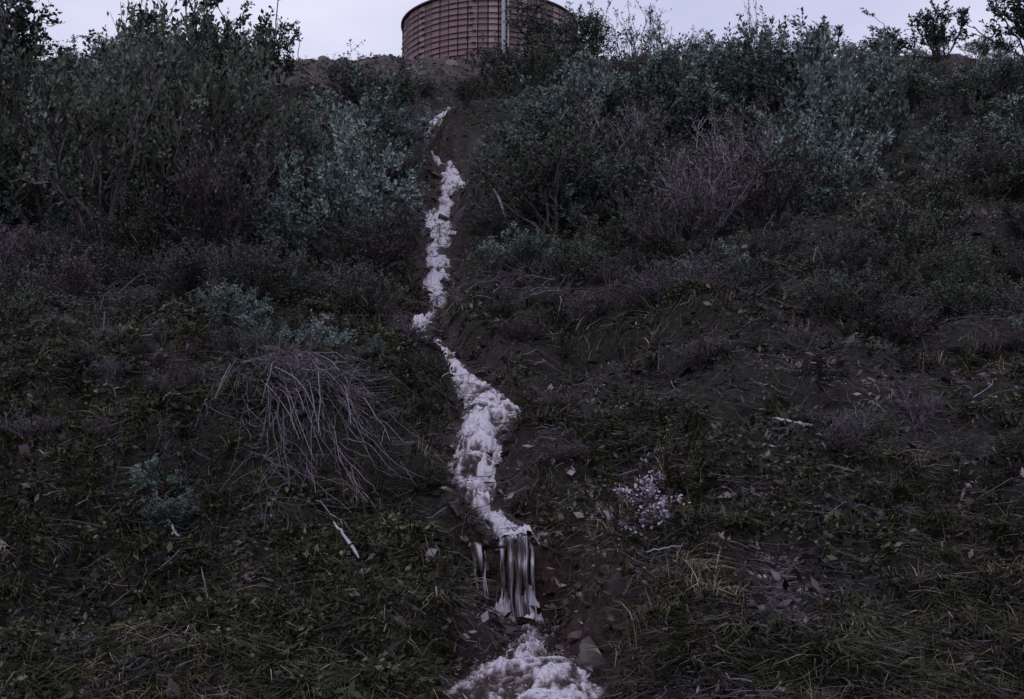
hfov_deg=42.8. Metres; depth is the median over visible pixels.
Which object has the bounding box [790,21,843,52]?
scrub oak tree
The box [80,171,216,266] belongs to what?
chaparral shrub
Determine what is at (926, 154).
sagebrush
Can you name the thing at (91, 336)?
shrub
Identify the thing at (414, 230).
dry shrub
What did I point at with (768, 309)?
shrub
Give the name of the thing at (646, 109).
dry shrub
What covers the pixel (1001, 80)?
chaparral shrub
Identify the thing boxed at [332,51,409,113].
chaparral shrub
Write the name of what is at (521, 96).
sagebrush
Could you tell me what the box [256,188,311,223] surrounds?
dry shrub
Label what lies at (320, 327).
sagebrush
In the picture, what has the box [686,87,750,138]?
sagebrush
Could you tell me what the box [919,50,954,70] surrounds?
dry shrub
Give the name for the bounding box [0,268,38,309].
shrub
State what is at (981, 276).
shrub
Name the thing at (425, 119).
sagebrush
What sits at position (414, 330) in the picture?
shrub
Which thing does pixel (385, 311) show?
shrub
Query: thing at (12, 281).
shrub
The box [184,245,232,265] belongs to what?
shrub
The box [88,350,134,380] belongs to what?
shrub
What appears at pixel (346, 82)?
chaparral shrub
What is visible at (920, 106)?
dry shrub
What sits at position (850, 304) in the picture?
shrub
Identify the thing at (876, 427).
shrub
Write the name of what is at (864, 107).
chaparral shrub
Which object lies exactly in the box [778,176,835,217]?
sagebrush
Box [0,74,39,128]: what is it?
chaparral shrub
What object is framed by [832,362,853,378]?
shrub
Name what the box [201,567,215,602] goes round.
fallen branch
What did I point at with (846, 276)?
shrub
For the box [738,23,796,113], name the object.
chaparral shrub
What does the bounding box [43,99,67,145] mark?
chaparral shrub
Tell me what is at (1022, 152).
dry shrub
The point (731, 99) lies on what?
sagebrush
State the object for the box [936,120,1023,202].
chaparral shrub
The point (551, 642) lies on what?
stream rocks
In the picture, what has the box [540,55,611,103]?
dry shrub
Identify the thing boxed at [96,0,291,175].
chaparral shrub
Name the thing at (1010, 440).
shrub
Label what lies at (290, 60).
scrub oak tree
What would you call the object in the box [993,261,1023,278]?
shrub
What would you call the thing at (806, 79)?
dry shrub
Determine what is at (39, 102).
sagebrush
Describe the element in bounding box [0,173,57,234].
chaparral shrub
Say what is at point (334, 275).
shrub
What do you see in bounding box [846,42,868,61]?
chaparral shrub
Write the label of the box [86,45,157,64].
chaparral shrub
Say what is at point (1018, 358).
shrub
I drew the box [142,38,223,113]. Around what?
chaparral shrub
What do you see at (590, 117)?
chaparral shrub
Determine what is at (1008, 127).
sagebrush
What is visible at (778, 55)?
sagebrush
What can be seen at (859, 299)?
shrub
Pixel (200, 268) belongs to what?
shrub
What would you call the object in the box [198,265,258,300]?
shrub
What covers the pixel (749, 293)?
shrub
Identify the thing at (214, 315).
sagebrush
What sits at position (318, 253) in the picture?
shrub
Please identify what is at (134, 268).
shrub
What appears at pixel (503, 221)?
shrub
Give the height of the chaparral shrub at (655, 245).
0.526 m
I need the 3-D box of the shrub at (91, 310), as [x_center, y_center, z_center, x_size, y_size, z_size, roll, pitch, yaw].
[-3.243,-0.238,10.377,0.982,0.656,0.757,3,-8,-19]
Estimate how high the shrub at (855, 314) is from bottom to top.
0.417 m
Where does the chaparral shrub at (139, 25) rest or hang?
on the hillside ground at (750, 374)
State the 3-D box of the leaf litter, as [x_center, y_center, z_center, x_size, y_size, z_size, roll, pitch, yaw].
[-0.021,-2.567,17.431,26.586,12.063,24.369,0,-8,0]
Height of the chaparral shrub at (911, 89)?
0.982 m
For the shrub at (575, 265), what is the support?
on the hillside ground at (750, 374)
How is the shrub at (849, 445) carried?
on the hillside ground at (750, 374)
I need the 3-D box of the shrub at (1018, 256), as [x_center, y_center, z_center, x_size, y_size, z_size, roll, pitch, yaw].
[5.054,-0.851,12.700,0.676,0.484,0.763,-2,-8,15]
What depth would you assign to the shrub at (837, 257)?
12.11 m
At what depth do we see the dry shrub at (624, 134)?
17.00 m
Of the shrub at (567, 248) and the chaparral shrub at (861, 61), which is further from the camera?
the chaparral shrub at (861, 61)
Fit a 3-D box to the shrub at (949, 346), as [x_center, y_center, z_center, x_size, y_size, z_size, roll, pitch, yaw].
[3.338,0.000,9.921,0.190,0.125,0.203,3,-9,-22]
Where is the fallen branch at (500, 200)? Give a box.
[493,188,516,228]
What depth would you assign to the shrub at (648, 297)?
11.00 m
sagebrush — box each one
[0,129,46,183]
[0,194,21,237]
[25,62,144,156]
[37,205,89,235]
[38,142,156,224]
[48,52,164,119]
[73,25,176,107]
[129,452,193,496]
[138,486,205,537]
[196,278,274,335]
[224,298,311,353]
[235,167,326,265]
[273,104,415,241]
[278,309,359,353]
[288,54,430,169]
[291,88,362,171]
[301,139,427,241]
[314,96,429,190]
[348,333,386,363]
[353,102,430,161]
[366,184,427,234]
[385,93,439,135]
[477,111,540,170]
[497,62,580,139]
[504,172,598,228]
[525,45,636,150]
[541,148,628,228]
[563,58,634,135]
[568,158,658,221]
[577,52,636,89]
[619,28,728,141]
[646,102,698,136]
[665,42,745,141]
[681,5,847,123]
[682,41,755,102]
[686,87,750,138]
[699,111,750,129]
[724,22,784,85]
[735,39,815,107]
[745,34,879,206]
[759,110,894,214]
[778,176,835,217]
[779,36,920,183]
[786,15,895,117]
[869,41,932,108]
[909,108,980,158]
[921,137,999,179]
[931,40,1023,117]
[931,58,951,75]
[979,86,1023,157]
[990,88,1023,131]
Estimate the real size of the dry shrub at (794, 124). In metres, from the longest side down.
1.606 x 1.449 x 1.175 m
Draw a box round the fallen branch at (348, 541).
[333,521,358,558]
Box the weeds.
[0,79,1023,698]
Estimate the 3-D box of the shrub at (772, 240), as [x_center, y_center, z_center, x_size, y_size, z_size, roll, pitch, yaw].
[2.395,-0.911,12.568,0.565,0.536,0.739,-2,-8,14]
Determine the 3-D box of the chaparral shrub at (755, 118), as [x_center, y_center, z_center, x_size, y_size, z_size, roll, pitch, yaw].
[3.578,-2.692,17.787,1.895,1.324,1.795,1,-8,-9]
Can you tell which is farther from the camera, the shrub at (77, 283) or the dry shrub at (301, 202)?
the dry shrub at (301, 202)
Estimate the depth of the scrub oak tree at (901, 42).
28.55 m
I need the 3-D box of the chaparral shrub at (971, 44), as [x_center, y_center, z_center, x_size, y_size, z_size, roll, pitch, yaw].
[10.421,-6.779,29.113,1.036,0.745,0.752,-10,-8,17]
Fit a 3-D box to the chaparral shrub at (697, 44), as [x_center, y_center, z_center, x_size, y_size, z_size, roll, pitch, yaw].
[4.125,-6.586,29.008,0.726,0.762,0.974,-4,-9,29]
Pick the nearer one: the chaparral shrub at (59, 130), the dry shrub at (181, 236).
the dry shrub at (181, 236)
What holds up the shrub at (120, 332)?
on the hillside ground at (750, 374)
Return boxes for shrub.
[0,0,150,234]
[0,17,14,186]
[0,70,32,98]
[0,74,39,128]
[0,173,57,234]
[0,217,28,252]
[0,224,45,270]
[0,255,65,303]
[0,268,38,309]
[0,278,59,321]
[0,283,33,317]
[0,293,54,332]
[0,345,14,359]
[0,356,33,391]
[0,401,66,445]
[4,327,20,338]
[5,0,226,264]
[7,219,79,269]
[8,245,53,272]
[14,241,117,310]
[19,66,72,151]
[23,109,65,160]
[23,385,54,400]
[28,313,72,329]
[32,308,90,326]
[39,284,158,328]
[40,211,122,258]
[42,428,73,449]
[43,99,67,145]
[43,227,132,276]
[46,315,85,336]
[47,51,81,92]
[47,418,69,432]
[51,50,162,99]
[53,44,86,68]
[56,34,135,83]
[56,332,108,368]
[64,238,156,294]
[66,325,110,345]
[73,415,120,442]
[79,310,125,333]
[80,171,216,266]
[82,0,305,248]
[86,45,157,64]
[87,17,145,57]
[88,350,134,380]
[91,285,129,301]
[91,323,127,338]
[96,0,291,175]
[101,278,160,312]
[104,245,179,286]
[106,328,133,347]
[108,268,150,287]
[124,336,158,356]
[130,365,185,396]
[132,184,206,248]
[134,249,185,284]
[139,105,298,264]
[141,226,263,293]
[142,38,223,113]
[147,238,221,298]
[151,213,222,268]
[155,267,210,300]
[158,358,231,396]
[161,5,293,84]
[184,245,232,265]
[188,21,280,175]
[189,30,349,231]
[198,229,309,305]
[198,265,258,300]
[203,230,309,297]
[203,325,266,357]
[209,146,278,195]
[219,348,253,367]
[224,322,292,356]
[240,91,317,171]
[242,277,292,304]
[244,353,270,372]
[248,256,313,291]
[252,152,313,196]
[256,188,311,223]
[259,249,329,287]
[260,313,303,336]
[265,231,335,264]
[280,268,311,293]
[285,365,359,396]
[291,214,356,271]
[294,341,327,355]
[298,39,429,115]
[302,252,390,300]
[306,341,329,356]
[307,237,368,269]
[312,109,404,196]
[312,260,394,289]
[314,264,381,289]
[318,355,378,385]
[319,249,408,320]
[320,222,417,272]
[323,196,441,265]
[326,65,408,110]
[327,225,384,249]
[328,198,420,255]
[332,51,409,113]
[337,344,372,363]
[341,294,382,314]
[347,293,397,317]
[353,92,435,154]
[360,135,429,190]
[387,310,437,342]
[388,62,448,100]
[393,391,441,418]
[395,459,458,492]
[441,65,482,107]
[447,124,561,221]
[450,60,521,97]
[453,34,548,93]
[453,222,560,285]
[455,192,524,240]
[465,139,519,172]
[469,139,546,179]
[472,291,527,320]
[473,100,625,236]
[477,221,566,277]
[478,30,561,71]
[486,156,591,224]
[487,307,551,343]
[497,44,578,98]
[499,0,630,65]
[500,115,574,164]
[504,230,545,266]
[505,50,539,86]
[510,234,590,280]
[511,87,656,213]
[524,300,563,326]
[525,21,611,87]
[527,252,563,281]
[527,288,569,309]
[527,371,576,390]
[528,231,610,293]
[531,100,711,238]
[533,437,590,463]
[535,385,588,411]
[538,66,663,140]
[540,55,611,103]
[541,228,620,277]
[544,92,635,143]
[545,80,681,180]
[548,283,626,326]
[554,203,649,255]
[560,41,637,95]
[563,0,624,66]
[563,250,609,285]
[564,193,610,227]
[580,258,641,292]
[599,25,690,120]
[600,186,691,236]
[602,0,671,64]
[606,155,669,218]
[607,26,740,114]
[613,246,657,272]
[613,271,669,311]
[619,163,735,272]
[619,252,729,303]
[624,233,684,270]
[625,99,654,136]
[628,257,698,298]
[633,232,690,264]
[636,128,775,250]
[644,2,666,51]
[648,224,709,268]
[655,253,727,288]
[656,185,741,252]
[658,134,758,208]
[663,33,753,88]
[666,115,778,183]
[666,238,751,280]
[669,258,768,307]
[670,103,759,178]
[670,333,730,370]
[673,329,737,369]
[675,270,729,293]
[685,33,707,58]
[685,248,723,263]
[686,26,704,59]
[686,88,801,207]
[689,235,780,281]
[690,107,823,184]
[691,252,745,290]
[699,37,808,131]
[705,128,832,241]
[705,247,806,303]
[709,237,743,262]
[711,203,823,265]
[719,80,802,146]
[726,226,793,272]
[736,335,762,351]
[737,228,791,259]
[737,296,784,319]
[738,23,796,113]
[739,162,793,205]
[739,199,804,233]
[742,0,758,54]
[742,113,835,158]
[750,113,824,142]
[753,53,838,107]
[754,333,769,352]
[758,306,789,328]
[763,23,798,51]
[764,139,847,213]
[773,315,830,352]
[780,314,800,324]
[784,257,909,329]
[786,406,815,421]
[789,271,859,323]
[797,220,904,268]
[797,234,888,279]
[803,261,883,313]
[806,401,883,444]
[816,247,852,270]
[823,296,888,339]
[823,409,896,448]
[823,429,869,459]
[829,63,905,120]
[830,279,915,338]
[831,34,899,72]
[831,58,914,113]
[831,400,906,444]
[832,173,975,276]
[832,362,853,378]
[834,276,948,352]
[836,320,858,336]
[838,83,875,124]
[840,284,877,313]
[841,221,894,251]
[842,413,885,434]
[844,237,934,298]
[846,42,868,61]
[848,209,887,225]
[853,192,946,241]
[857,334,899,356]
[866,71,927,109]
[879,146,986,246]
[880,61,957,113]
[880,236,960,288]
[880,372,930,406]
[881,343,922,371]
[884,380,952,425]
[892,300,921,319]
[893,297,944,332]
[897,276,932,300]
[897,295,927,320]
[899,67,936,108]
[910,91,976,134]
[910,235,973,287]
[912,127,1023,197]
[912,273,1002,326]
[914,40,955,70]
[914,267,1023,322]
[918,41,1023,120]
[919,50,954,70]
[923,236,1008,286]
[924,430,981,460]
[928,261,1000,302]
[932,72,997,109]
[936,53,994,94]
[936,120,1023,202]
[938,341,963,352]
[942,291,995,320]
[943,281,1021,314]
[955,81,1023,157]
[956,31,995,57]
[959,133,1023,203]
[960,169,1014,203]
[967,35,1021,60]
[967,325,1014,355]
[970,55,1023,107]
[973,289,1023,319]
[977,440,995,455]
[982,194,1023,239]
[982,415,1023,461]
[983,134,1023,193]
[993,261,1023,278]
[995,237,1023,274]
[996,206,1023,243]
[997,329,1023,355]
[1008,313,1023,335]
[1011,347,1023,366]
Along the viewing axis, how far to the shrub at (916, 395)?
8.43 m
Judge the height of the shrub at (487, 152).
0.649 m
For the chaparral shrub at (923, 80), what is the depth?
23.00 m
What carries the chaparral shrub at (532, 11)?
on the hillside ground at (750, 374)
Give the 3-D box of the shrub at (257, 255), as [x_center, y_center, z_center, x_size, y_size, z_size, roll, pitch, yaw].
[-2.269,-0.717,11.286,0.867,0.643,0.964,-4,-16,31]
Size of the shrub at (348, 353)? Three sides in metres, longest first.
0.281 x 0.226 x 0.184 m
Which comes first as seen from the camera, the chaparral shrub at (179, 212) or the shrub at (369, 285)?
the shrub at (369, 285)
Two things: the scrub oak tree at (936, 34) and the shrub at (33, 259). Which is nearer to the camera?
the shrub at (33, 259)
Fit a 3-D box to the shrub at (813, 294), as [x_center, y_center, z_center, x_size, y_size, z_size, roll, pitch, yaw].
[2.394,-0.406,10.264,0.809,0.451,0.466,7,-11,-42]
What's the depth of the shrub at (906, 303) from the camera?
11.08 m
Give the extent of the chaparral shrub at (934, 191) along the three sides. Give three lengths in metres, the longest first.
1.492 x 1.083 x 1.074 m
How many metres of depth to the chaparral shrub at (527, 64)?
25.79 m
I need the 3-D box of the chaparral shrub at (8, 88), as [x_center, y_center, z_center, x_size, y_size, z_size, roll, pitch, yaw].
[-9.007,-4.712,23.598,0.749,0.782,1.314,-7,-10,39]
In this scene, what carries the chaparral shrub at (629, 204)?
on the hillside ground at (750, 374)
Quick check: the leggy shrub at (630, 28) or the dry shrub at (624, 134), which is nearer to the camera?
the dry shrub at (624, 134)
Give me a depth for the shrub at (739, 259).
11.43 m
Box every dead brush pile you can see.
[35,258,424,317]
[173,310,437,515]
[185,341,438,527]
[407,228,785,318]
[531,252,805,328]
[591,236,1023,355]
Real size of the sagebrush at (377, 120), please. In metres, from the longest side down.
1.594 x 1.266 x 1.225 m
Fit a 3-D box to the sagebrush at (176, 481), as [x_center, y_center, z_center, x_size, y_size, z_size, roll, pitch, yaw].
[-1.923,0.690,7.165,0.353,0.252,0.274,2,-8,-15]
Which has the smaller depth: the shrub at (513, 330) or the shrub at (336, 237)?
the shrub at (513, 330)
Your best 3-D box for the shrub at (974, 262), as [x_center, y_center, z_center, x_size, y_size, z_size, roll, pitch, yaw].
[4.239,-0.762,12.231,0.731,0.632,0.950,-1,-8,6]
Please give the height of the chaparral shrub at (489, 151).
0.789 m
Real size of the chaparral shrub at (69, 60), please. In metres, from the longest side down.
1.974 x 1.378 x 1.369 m
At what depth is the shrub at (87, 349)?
8.77 m
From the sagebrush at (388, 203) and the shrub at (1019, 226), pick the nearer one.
the shrub at (1019, 226)
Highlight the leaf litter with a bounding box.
[0,53,1023,698]
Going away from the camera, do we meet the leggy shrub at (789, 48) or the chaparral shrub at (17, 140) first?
the chaparral shrub at (17, 140)
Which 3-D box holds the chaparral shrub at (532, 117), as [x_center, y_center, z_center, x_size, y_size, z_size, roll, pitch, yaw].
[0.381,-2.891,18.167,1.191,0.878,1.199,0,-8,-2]
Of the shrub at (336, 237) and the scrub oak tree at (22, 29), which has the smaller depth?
the shrub at (336, 237)
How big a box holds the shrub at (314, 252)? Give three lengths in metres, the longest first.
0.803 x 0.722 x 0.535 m
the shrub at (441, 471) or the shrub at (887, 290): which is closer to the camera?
the shrub at (441, 471)
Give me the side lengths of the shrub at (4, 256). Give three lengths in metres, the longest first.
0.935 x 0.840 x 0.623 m
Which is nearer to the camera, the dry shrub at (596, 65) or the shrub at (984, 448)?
the shrub at (984, 448)
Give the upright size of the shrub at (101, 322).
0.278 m
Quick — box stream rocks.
[408,117,625,690]
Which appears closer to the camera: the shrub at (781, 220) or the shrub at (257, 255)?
the shrub at (257, 255)
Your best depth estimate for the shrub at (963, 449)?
7.62 m
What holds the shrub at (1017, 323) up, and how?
on the hillside ground at (750, 374)
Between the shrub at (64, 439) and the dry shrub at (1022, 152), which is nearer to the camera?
the shrub at (64, 439)
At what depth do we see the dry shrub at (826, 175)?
15.60 m
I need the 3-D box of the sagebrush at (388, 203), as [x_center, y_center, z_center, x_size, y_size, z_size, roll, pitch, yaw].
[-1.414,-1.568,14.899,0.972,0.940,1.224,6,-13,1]
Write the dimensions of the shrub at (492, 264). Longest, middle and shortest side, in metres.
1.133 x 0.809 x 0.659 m
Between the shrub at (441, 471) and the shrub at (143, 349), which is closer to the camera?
the shrub at (441, 471)
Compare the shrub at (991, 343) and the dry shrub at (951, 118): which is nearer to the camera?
the shrub at (991, 343)
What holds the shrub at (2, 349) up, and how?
on the hillside ground at (750, 374)
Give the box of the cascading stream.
[410,107,605,698]
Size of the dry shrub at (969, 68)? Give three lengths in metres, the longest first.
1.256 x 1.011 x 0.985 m
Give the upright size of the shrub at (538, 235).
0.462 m
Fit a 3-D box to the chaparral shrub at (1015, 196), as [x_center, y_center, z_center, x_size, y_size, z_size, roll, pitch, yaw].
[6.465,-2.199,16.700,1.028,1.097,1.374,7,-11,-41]
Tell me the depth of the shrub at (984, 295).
11.28 m
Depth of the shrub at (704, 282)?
9.96 m
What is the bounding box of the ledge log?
[479,601,514,619]
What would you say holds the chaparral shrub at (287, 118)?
on the hillside ground at (750, 374)
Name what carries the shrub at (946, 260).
on the hillside ground at (750, 374)
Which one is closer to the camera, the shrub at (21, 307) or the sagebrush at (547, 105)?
the shrub at (21, 307)
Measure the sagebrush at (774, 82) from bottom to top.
2.029 m
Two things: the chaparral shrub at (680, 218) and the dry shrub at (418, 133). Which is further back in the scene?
the dry shrub at (418, 133)
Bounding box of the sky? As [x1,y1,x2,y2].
[1,0,1023,60]
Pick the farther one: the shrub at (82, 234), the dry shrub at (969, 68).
the dry shrub at (969, 68)
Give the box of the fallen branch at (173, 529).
[167,519,178,536]
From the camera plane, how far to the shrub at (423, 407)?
8.36 m
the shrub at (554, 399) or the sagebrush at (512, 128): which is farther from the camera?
the sagebrush at (512, 128)
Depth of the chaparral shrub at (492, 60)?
22.51 m
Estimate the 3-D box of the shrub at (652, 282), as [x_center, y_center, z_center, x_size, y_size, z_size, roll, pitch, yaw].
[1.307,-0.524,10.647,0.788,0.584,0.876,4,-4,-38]
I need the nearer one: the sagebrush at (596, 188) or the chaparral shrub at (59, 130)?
the sagebrush at (596, 188)
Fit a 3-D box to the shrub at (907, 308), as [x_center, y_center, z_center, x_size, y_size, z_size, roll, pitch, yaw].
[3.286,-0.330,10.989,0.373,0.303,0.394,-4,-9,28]
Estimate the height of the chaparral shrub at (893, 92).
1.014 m
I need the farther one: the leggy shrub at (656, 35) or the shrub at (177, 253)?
the leggy shrub at (656, 35)
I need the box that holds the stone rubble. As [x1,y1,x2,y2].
[142,270,902,539]
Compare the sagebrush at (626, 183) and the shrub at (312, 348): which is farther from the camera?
the sagebrush at (626, 183)
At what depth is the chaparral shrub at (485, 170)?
15.77 m
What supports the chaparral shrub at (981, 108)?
on the hillside ground at (750, 374)
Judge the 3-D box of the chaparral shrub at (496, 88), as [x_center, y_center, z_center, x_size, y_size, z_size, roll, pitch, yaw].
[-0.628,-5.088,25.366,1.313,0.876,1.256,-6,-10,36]
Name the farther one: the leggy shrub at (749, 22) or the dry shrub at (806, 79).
the leggy shrub at (749, 22)
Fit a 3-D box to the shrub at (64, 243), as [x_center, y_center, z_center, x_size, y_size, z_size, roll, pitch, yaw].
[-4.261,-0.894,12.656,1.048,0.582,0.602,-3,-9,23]
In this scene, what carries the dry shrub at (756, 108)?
on the hillside ground at (750, 374)
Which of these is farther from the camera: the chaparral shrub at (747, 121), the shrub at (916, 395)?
the chaparral shrub at (747, 121)
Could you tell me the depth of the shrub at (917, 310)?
10.75 m
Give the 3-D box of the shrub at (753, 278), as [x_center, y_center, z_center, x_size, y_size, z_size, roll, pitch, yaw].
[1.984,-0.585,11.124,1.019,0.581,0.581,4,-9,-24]
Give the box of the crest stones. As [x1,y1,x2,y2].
[266,53,839,101]
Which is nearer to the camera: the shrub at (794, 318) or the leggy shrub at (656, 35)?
the shrub at (794, 318)
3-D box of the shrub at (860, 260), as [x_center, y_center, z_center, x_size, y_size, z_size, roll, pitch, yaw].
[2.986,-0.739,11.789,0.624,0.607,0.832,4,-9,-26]
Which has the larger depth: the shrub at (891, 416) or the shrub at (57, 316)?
the shrub at (57, 316)
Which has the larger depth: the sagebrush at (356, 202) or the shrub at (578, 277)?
the sagebrush at (356, 202)
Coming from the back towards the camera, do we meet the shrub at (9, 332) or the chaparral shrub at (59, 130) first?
the chaparral shrub at (59, 130)
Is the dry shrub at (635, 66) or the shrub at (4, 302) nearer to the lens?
the shrub at (4, 302)
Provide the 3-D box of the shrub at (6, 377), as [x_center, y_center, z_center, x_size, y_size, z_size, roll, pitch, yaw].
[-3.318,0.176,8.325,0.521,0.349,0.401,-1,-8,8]
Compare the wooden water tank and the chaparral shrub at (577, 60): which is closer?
the chaparral shrub at (577, 60)
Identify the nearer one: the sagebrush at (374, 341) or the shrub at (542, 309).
the sagebrush at (374, 341)
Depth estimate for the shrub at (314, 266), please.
11.82 m
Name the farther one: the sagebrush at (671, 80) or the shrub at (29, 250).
the sagebrush at (671, 80)
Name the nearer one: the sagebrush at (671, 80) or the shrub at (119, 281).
the shrub at (119, 281)
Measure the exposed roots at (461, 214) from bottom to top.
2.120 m
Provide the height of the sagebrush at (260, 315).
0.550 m
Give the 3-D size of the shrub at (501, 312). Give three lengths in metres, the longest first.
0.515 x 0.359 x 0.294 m
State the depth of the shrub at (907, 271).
11.58 m
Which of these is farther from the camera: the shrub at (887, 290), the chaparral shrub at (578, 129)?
the chaparral shrub at (578, 129)
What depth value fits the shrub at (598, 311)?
10.80 m
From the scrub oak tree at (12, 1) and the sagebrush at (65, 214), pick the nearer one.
the sagebrush at (65, 214)
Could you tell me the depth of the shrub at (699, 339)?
8.80 m
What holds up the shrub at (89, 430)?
on the hillside ground at (750, 374)
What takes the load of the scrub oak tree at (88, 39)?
on the hillside ground at (750, 374)
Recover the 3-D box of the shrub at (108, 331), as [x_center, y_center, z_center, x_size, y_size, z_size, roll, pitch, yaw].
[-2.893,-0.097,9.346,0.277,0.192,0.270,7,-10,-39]
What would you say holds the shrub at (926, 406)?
on the hillside ground at (750, 374)
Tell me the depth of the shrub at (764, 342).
8.96 m
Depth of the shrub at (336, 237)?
13.71 m
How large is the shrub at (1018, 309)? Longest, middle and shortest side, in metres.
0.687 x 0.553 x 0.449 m
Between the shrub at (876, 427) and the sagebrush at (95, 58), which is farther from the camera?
the sagebrush at (95, 58)
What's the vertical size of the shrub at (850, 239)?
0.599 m
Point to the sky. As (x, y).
(326, 26)
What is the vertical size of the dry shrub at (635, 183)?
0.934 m
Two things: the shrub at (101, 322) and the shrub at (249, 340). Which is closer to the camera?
the shrub at (249, 340)
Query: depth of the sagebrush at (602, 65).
21.66 m
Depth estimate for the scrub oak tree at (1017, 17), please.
28.57 m
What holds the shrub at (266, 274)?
on the hillside ground at (750, 374)
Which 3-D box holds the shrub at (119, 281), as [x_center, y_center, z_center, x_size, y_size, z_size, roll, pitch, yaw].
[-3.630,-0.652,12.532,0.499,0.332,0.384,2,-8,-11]
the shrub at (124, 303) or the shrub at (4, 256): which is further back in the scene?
the shrub at (4, 256)
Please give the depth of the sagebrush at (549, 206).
14.91 m
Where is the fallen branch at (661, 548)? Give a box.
[646,545,682,552]
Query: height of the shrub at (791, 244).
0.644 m
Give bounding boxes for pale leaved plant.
[614,438,690,539]
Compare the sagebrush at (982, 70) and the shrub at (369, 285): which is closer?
the shrub at (369, 285)
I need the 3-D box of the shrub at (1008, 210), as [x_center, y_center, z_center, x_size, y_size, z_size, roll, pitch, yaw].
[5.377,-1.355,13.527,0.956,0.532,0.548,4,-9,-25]
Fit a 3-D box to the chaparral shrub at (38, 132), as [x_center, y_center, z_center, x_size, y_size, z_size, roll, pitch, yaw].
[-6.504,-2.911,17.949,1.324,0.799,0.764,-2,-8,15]
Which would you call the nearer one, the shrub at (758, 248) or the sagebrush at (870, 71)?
the shrub at (758, 248)
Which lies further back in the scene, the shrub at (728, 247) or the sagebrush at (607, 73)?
the sagebrush at (607, 73)
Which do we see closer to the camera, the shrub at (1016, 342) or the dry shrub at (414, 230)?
the shrub at (1016, 342)
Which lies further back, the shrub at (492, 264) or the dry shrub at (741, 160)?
the dry shrub at (741, 160)
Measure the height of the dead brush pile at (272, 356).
1.272 m
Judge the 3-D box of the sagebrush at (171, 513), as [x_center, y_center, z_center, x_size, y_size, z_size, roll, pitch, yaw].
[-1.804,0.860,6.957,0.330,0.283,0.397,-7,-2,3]
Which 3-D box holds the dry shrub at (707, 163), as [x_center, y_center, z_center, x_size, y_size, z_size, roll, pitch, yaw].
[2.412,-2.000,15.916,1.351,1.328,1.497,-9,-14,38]
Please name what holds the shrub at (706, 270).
on the hillside ground at (750, 374)
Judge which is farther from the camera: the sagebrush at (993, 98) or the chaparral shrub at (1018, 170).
the sagebrush at (993, 98)
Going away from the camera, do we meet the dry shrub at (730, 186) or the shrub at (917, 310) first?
the shrub at (917, 310)
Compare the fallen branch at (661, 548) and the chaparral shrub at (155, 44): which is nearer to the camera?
the fallen branch at (661, 548)
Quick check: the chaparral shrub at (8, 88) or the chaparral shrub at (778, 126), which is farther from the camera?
the chaparral shrub at (8, 88)
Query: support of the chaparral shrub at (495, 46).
on the hillside ground at (750, 374)
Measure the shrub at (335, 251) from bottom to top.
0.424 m
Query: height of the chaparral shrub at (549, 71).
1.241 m
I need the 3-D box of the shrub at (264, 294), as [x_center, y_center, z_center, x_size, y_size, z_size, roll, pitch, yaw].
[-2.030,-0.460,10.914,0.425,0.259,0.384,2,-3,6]
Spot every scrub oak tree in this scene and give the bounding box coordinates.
[0,0,29,62]
[0,0,76,101]
[79,5,274,73]
[129,0,279,77]
[245,19,302,90]
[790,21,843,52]
[857,7,911,60]
[883,0,969,60]
[940,0,1023,55]
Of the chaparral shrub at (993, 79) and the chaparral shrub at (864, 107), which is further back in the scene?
the chaparral shrub at (993, 79)
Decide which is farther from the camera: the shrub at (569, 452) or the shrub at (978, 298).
the shrub at (978, 298)
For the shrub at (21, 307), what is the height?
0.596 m
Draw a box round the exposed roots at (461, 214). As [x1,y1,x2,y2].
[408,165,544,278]
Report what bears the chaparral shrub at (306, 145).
on the hillside ground at (750, 374)
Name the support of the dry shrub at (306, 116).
on the hillside ground at (750, 374)
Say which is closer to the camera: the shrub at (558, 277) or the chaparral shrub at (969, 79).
the shrub at (558, 277)
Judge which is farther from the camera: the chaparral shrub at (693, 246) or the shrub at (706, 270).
the chaparral shrub at (693, 246)
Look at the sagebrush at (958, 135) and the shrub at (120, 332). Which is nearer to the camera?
the shrub at (120, 332)
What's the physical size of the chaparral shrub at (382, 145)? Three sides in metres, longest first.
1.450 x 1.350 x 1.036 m
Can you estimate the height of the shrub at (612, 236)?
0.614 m
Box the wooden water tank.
[401,0,577,58]
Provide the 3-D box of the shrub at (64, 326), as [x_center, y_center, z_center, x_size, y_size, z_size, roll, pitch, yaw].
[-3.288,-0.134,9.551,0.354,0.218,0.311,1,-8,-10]
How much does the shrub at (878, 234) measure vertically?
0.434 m
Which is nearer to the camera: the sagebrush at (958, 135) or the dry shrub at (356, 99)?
the sagebrush at (958, 135)
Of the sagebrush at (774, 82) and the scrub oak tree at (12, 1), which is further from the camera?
the scrub oak tree at (12, 1)
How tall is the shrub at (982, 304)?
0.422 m
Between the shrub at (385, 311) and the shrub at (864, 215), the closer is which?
the shrub at (385, 311)
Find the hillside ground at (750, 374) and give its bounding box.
[0,54,1023,698]
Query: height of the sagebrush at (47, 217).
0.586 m

